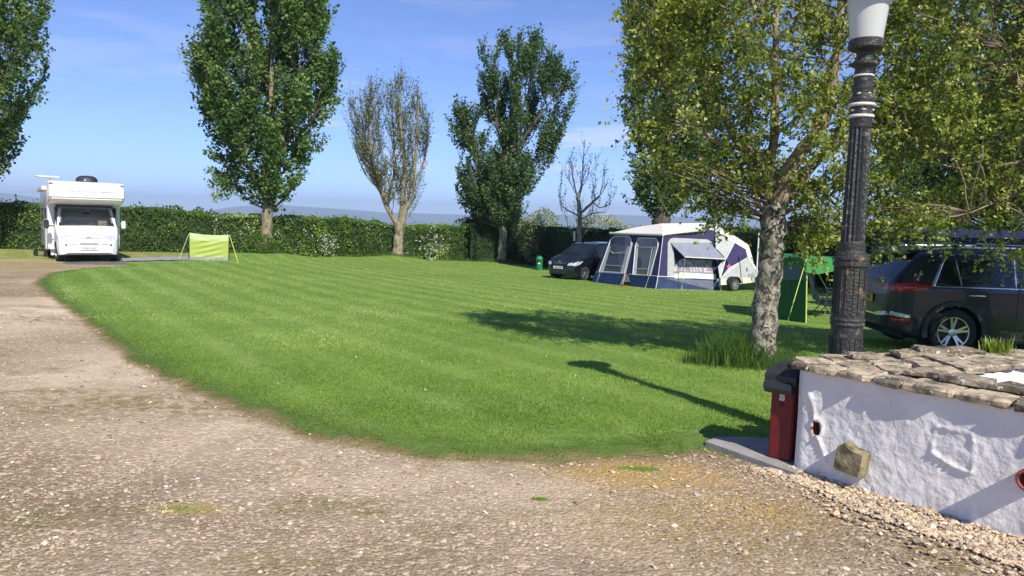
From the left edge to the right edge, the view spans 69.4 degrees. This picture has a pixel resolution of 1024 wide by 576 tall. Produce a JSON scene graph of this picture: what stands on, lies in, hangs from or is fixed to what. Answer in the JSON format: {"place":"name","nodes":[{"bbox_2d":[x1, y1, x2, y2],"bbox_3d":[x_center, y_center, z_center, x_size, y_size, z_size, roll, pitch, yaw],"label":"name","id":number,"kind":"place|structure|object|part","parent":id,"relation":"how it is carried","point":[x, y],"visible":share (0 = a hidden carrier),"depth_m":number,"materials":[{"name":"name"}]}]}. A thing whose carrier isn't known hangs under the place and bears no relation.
{"place":"outdoors","nodes":[
{"label":"outdoors","id":0,"kind":"place"},
{"bbox_2d":[62,260,125,264],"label":"hardstanding","id":1,"kind":"structure","parent":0,"point":[118,262],"depth_m":25.81,"materials":[{"name":"grey concrete"}]},
{"bbox_2d":[371,253,426,260],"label":"long grass","id":2,"kind":"structure","parent":0,"point":[403,255],"depth_m":40.33,"materials":[{"name":"green plant"}]},
{"bbox_2d":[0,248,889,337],"bbox_3d":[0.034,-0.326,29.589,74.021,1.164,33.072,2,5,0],"label":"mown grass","id":3,"kind":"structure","parent":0,"point":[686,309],"depth_m":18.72,"materials":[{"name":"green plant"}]},
{"bbox_2d":[217,217,745,231],"bbox_3d":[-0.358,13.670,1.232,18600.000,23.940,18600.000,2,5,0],"label":"fields","id":4,"kind":"structure","parent":0,"point":[408,223],"depth_m":4337.91,"materials":[{"name":"green plant"}]},
{"bbox_2d":[164,204,182,210],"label":"distant tree","id":5,"kind":"object","parent":4,"relation":"on","point":[175,206],"visible":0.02,"depth_m":123.89,"materials":[{"name":"green plant"}]},
{"bbox_2d":[191,206,217,232],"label":"distant tree","id":6,"kind":"object","parent":4,"relation":"on","point":[200,209],"visible":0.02,"depth_m":134.60,"materials":[{"name":"green plant"}]},
{"bbox_2d":[208,208,220,234],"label":"distant tree","id":7,"kind":"object","parent":4,"relation":"on","point":[216,227],"visible":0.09,"depth_m":139.42,"materials":[{"name":"green plant"}]},
{"bbox_2d":[478,259,523,264],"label":"long grass","id":8,"kind":"structure","parent":0,"point":[506,261],"depth_m":47.00,"materials":[{"name":"green plant"}]},
{"bbox_2d":[0,0,1021,221],"label":"sky","id":9,"kind":"structure","parent":0,"point":[117,109],"materials":[{"name":"blue"}]},
{"bbox_2d":[0,259,1023,575],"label":"gravel drive","id":10,"kind":"structure","parent":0,"point":[24,293],"depth_m":4.49,"materials":[{"name":"beige gravel"}]},
{"bbox_2d":[137,502,227,515],"bbox_3d":[-1.863,1.268,4.237,0.554,0.018,0.259,2,5,0],"label":"moss tuft","id":11,"kind":"object","parent":10,"relation":"on","point":[184,508],"visible":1,"depth_m":4.25,"materials":[{"name":"green plant"}]},
{"bbox_2d":[0,310,1023,575],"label":"drive chippings","id":12,"kind":"object","parent":10,"relation":"on","point":[512,522],"visible":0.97,"depth_m":4.30,"materials":[{"name":"gravel"}]},
{"bbox_2d":[530,496,548,500],"bbox_3d":[0.166,1.294,4.537,0.153,0.018,0.084,2,5,0],"label":"moss tuft","id":13,"kind":"object","parent":10,"relation":"on","point":[539,498],"visible":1,"depth_m":4.54,"materials":[{"name":"green plant"}]},
{"bbox_2d":[605,465,670,472],"bbox_3d":[0.853,1.255,5.164,0.618,0.018,0.162,2,5,0],"label":"moss tuft","id":14,"kind":"object","parent":10,"relation":"on","point":[638,468],"visible":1,"depth_m":5.16,"materials":[{"name":"green plant"}]},
{"bbox_2d":[728,465,1023,575],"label":"pebble border","id":15,"kind":"object","parent":10,"relation":"on","point":[954,532],"visible":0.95,"depth_m":4.30,"materials":[{"name":"beige gravel"}]},
{"bbox_2d":[0,249,1023,464],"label":"lawn","id":16,"kind":"structure","parent":0,"point":[690,438],"depth_m":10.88,"materials":[{"name":"green plant"}]},
{"bbox_2d":[0,0,55,181],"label":"poplar tree","id":17,"kind":"object","parent":16,"relation":"on","point":[13,34],"visible":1,"depth_m":30.39,"materials":[{"name":"green plant"}]},
{"bbox_2d":[33,248,50,256],"bbox_3d":[-17.917,-1.409,28.487,1.033,0.436,0.500,4,6,30],"label":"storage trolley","id":18,"kind":"object","parent":16,"relation":"on","point":[46,253],"visible":0.57,"depth_m":28.41,"materials":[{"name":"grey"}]},
{"bbox_2d":[35,175,125,260],"bbox_3d":[-16.659,-2.702,28.403,2.710,3.115,6.158,-2,6,-35],"label":"motorhome","id":19,"kind":"object","parent":16,"relation":"on","point":[80,215],"visible":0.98,"depth_m":26.35,"materials":[{"name":"white metal"}]},
{"bbox_2d":[44,219,46,248],"bbox_3d":[-16.999,-1.972,26.969,0.030,1.100,0.550,-2,6,-35],"label":"locker door","id":20,"kind":"structure","parent":19,"relation":"in","point":[44,219],"depth_m":26.78,"materials":[{"name":"white plastic"}]},
{"bbox_2d":[0,198,218,252],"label":"clipped hedge","id":21,"kind":"object","parent":16,"relation":"on","point":[156,229],"visible":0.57,"depth_m":33.83,"materials":[{"name":"green plant"}]},
{"bbox_2d":[122,256,189,261],"bbox_3d":[-13.945,-1.163,29.374,1.557,0.092,4.810,3,5,17],"label":"groundsheet","id":22,"kind":"object","parent":16,"relation":"on","point":[157,258],"visible":0.98,"depth_m":29.11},
{"bbox_2d":[179,232,251,262],"bbox_3d":[-12.207,-1.780,31.738,2.267,1.272,4.347,2,5,0],"label":"windbreak","id":23,"kind":"object","parent":16,"relation":"on","point":[208,247],"visible":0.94,"depth_m":30.59,"materials":[{"name":"yellow fabric"}]},
{"bbox_2d":[243,232,278,253],"bbox_3d":[-11.789,-2.050,34.819,1.636,1.208,0.946,2,5,0],"label":"bush","id":24,"kind":"object","parent":16,"relation":"on","point":[258,249],"visible":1,"depth_m":34.70,"materials":[{"name":"green plant"}]},
{"bbox_2d":[176,0,347,252],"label":"poplar tree","id":25,"kind":"object","parent":16,"relation":"on","point":[302,24],"visible":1,"depth_m":33.83,"materials":[{"name":"green plant"}]},
{"bbox_2d":[212,210,468,260],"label":"clipped hedge","id":26,"kind":"object","parent":16,"relation":"on","point":[315,236],"visible":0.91,"depth_m":40.45,"materials":[{"name":"green plant"}]},
{"bbox_2d":[229,249,529,263],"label":"verge grass","id":27,"kind":"structure","parent":16,"relation":"on","point":[344,254],"depth_m":40.52,"materials":[{"name":"green plant"}]},
{"bbox_2d":[342,64,434,254],"bbox_3d":[-6.651,-6.947,40.257,4.328,10.770,4.392,7,7,44],"label":"poplar tree","id":28,"kind":"object","parent":16,"relation":"on","point":[365,147],"visible":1,"depth_m":39.95,"materials":[{"name":"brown plant"}]},
{"bbox_2d":[66,307,870,532],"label":"straw grass","id":29,"kind":"structure","parent":16,"relation":"on","point":[608,476],"depth_m":4.74,"materials":[{"name":"plant"}]},
{"bbox_2d":[443,23,585,261],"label":"poplar tree","id":30,"kind":"object","parent":16,"relation":"on","point":[492,193],"visible":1,"depth_m":46.23,"materials":[{"name":"green plant"}]},
{"bbox_2d":[515,206,561,264],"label":"hawthorn bush","id":31,"kind":"object","parent":16,"relation":"on","point":[541,220],"visible":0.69,"depth_m":48.06,"materials":[{"name":"green plant"}]},
{"bbox_2d":[536,256,542,270],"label":"litter bin","id":32,"kind":"object","parent":16,"relation":"on","point":[539,263],"visible":0.93,"depth_m":40.11,"materials":[{"name":"green plastic"}]},
{"bbox_2d":[548,242,607,279],"bbox_3d":[3.441,-1.241,33.007,2.080,1.650,4.229,7,7,44],"label":"parked car","id":33,"kind":"object","parent":16,"relation":"on","point":[580,260],"visible":0.71,"depth_m":31.80,"materials":[{"name":"blue paint"}]},
{"bbox_3d":[3.744,-1.550,32.139,0.127,0.443,0.890,7,7,44],"label":"side window","id":34,"kind":"part","parent":33,"relation":"part of","materials":[{"name":"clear glass"}]},
{"bbox_2d":[558,131,616,242],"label":"pruned tree","id":35,"kind":"object","parent":16,"relation":"on","point":[579,222],"visible":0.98,"depth_m":40.67,"materials":[{"name":"brown plant"}]},
{"bbox_2d":[575,211,633,230],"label":"hawthorn bush","id":36,"kind":"object","parent":16,"relation":"on","point":[609,224],"visible":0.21,"depth_m":45.62,"materials":[{"name":"green plant"}]},
{"bbox_2d":[453,216,839,287],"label":"boundary hedge","id":37,"kind":"object","parent":16,"relation":"on","point":[482,242],"visible":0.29,"depth_m":46.80,"materials":[{"name":"green plant"}]},
{"bbox_2d":[616,0,730,224],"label":"poplar tree","id":38,"kind":"object","parent":16,"relation":"on","point":[655,208],"visible":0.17,"depth_m":33.20,"materials":[{"name":"green plant"}]},
{"bbox_2d":[592,223,757,290],"bbox_3d":[6.258,-1.251,28.908,6.632,2.661,4.468,5,6,31],"label":"trailer tent","id":39,"kind":"object","parent":16,"relation":"on","point":[657,256],"visible":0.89,"depth_m":27.39,"materials":[{"name":"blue fabric"}]},
{"bbox_2d":[722,263,727,273],"bbox_3d":[7.806,-0.697,27.093,0.554,0.402,0.123,-2,6,-35],"label":"wing window","id":40,"kind":"structure","parent":39,"relation":"in","point":[725,267],"depth_m":27.08,"materials":[{"name":"fabric"}]},
{"bbox_2d":[661,326,799,370],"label":"long grass","id":41,"kind":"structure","parent":16,"relation":"on","point":[723,351],"depth_m":9.32,"materials":[{"name":"green plant"}]},
{"bbox_2d":[705,437,800,474],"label":"concrete slab","id":42,"kind":"structure","parent":16,"relation":"on","point":[754,450],"depth_m":5.54,"materials":[{"name":"grey concrete"}]},
{"bbox_2d":[763,359,799,461],"bbox_3d":[1.985,0.889,5.345,0.226,0.683,0.365,6,7,44],"label":"waste bin","id":43,"kind":"object","parent":42,"relation":"on","point":[781,382],"visible":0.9,"depth_m":5.27,"materials":[{"name":"red paint"}]},
{"bbox_2d":[756,233,759,275],"bbox_3d":[8.787,-0.892,26.506,0.049,2.147,0.047,-1,6,-22],"label":"hookup post","id":44,"kind":"object","parent":16,"relation":"on","point":[757,255],"visible":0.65,"depth_m":26.46,"materials":[{"name":"white plastic"}]},
{"bbox_2d":[598,0,956,359],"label":"birch tree","id":45,"kind":"object","parent":16,"relation":"on","point":[762,177],"visible":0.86,"depth_m":8.89,"materials":[{"name":"green plant"}]},
{"bbox_2d":[764,353,795,360],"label":"long grass","id":46,"kind":"structure","parent":16,"relation":"on","point":[783,357],"depth_m":9.38,"materials":[{"name":"green plant"}]},
{"bbox_2d":[746,253,833,325],"bbox_3d":[6.918,-0.048,17.369,6.044,1.609,2.397,-3,7,-41],"label":"green shelter","id":47,"kind":"object","parent":16,"relation":"on","point":[792,305],"visible":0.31,"depth_m":15.69,"materials":[{"name":"fabric"}]},
{"bbox_2d":[782,264,806,279],"bbox_3d":[5.957,-0.338,15.746,0.008,0.390,0.955,0,5,-19],"label":"mesh window","id":48,"kind":"structure","parent":47,"relation":"in","point":[795,273],"depth_m":15.69,"materials":[{"name":"blue fabric"}]},
{"bbox_2d":[808,273,831,316],"bbox_3d":[7.168,0.143,17.137,0.679,1.112,0.570,2,5,10],"label":"camping chair","id":49,"kind":"object","parent":16,"relation":"on","point":[814,293],"visible":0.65,"depth_m":17.00,"materials":[{"name":"grey"}]},
{"bbox_2d":[828,0,890,354],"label":"lamp post","id":50,"kind":"object","parent":16,"relation":"on","point":[867,20],"visible":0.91,"depth_m":5.42,"materials":[{"name":"black metal"}]},
{"bbox_2d":[791,344,1023,538],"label":"planter wall","id":51,"kind":"structure","parent":16,"relation":"on","point":[940,429],"depth_m":4.57,"materials":[{"name":"paint"}]},
{"bbox_2d":[978,335,1016,354],"bbox_3d":[3.608,0.423,5.490,0.297,0.161,0.175,-1,6,-27],"label":"strap leaved plant","id":52,"kind":"object","parent":51,"relation":"on","point":[991,346],"visible":0.79,"depth_m":5.46,"materials":[{"name":"green plant"}]},
{"bbox_2d":[818,221,1023,288],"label":"boundary hedge","id":53,"kind":"object","parent":16,"relation":"on","point":[831,252],"visible":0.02,"depth_m":29.77,"materials":[{"name":"green plant"}]},
{"bbox_2d":[836,0,1023,290],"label":"birch tree","id":54,"kind":"object","parent":16,"relation":"on","point":[957,125],"visible":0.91,"depth_m":8.63,"materials":[{"name":"green plant"}]},
{"bbox_2d":[864,242,1023,346],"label":"parked suv","id":55,"kind":"object","parent":16,"relation":"on","point":[953,299],"visible":0.82,"depth_m":11.12,"materials":[{"name":"grey paint"}]},
{"bbox_3d":[6.536,-0.222,11.104,0.374,0.358,0.126,2,5,2],"label":"quarter window","id":56,"kind":"part","parent":55,"relation":"part of","materials":[{"name":"black glass"}]},
{"bbox_3d":[7.117,-0.222,11.090,0.797,0.405,0.145,2,5,2],"label":"rear window","id":57,"kind":"part","parent":55,"relation":"part of","materials":[{"name":"black glass"}]},
{"bbox_3d":[8.108,-0.191,11.055,1.080,0.419,0.151,2,5,2],"label":"front window","id":58,"kind":"part","parent":55,"relation":"part of","materials":[{"name":"black glass"}]},
{"bbox_2d":[870,0,1023,230],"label":"poplar tree","id":59,"kind":"object","parent":16,"relation":"on","point":[926,182],"visible":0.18,"depth_m":22.04,"materials":[{"name":"green plant"}]},
{"bbox_2d":[871,228,1023,253],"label":"blue awning","id":60,"kind":"object","parent":16,"relation":"on","point":[974,238],"visible":0.19,"depth_m":17.45,"materials":[{"name":"blue fabric"}]},
{"bbox_2d":[0,193,1023,229],"bbox_3d":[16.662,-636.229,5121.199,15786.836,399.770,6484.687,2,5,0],"label":"hills","id":61,"kind":"structure","parent":0,"point":[636,220],"depth_m":5909.85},
{"bbox_2d":[260,289,821,408],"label":"daisies","id":62,"kind":"object","parent":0,"point":[546,356],"visible":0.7,"depth_m":9.35,"materials":[{"name":"white plant"}]},
{"bbox_2d":[718,353,789,371],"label":"long grass","id":63,"kind":"structure","parent":0,"point":[756,364],"depth_m":9.09,"materials":[{"name":"green plant"}]}
]}

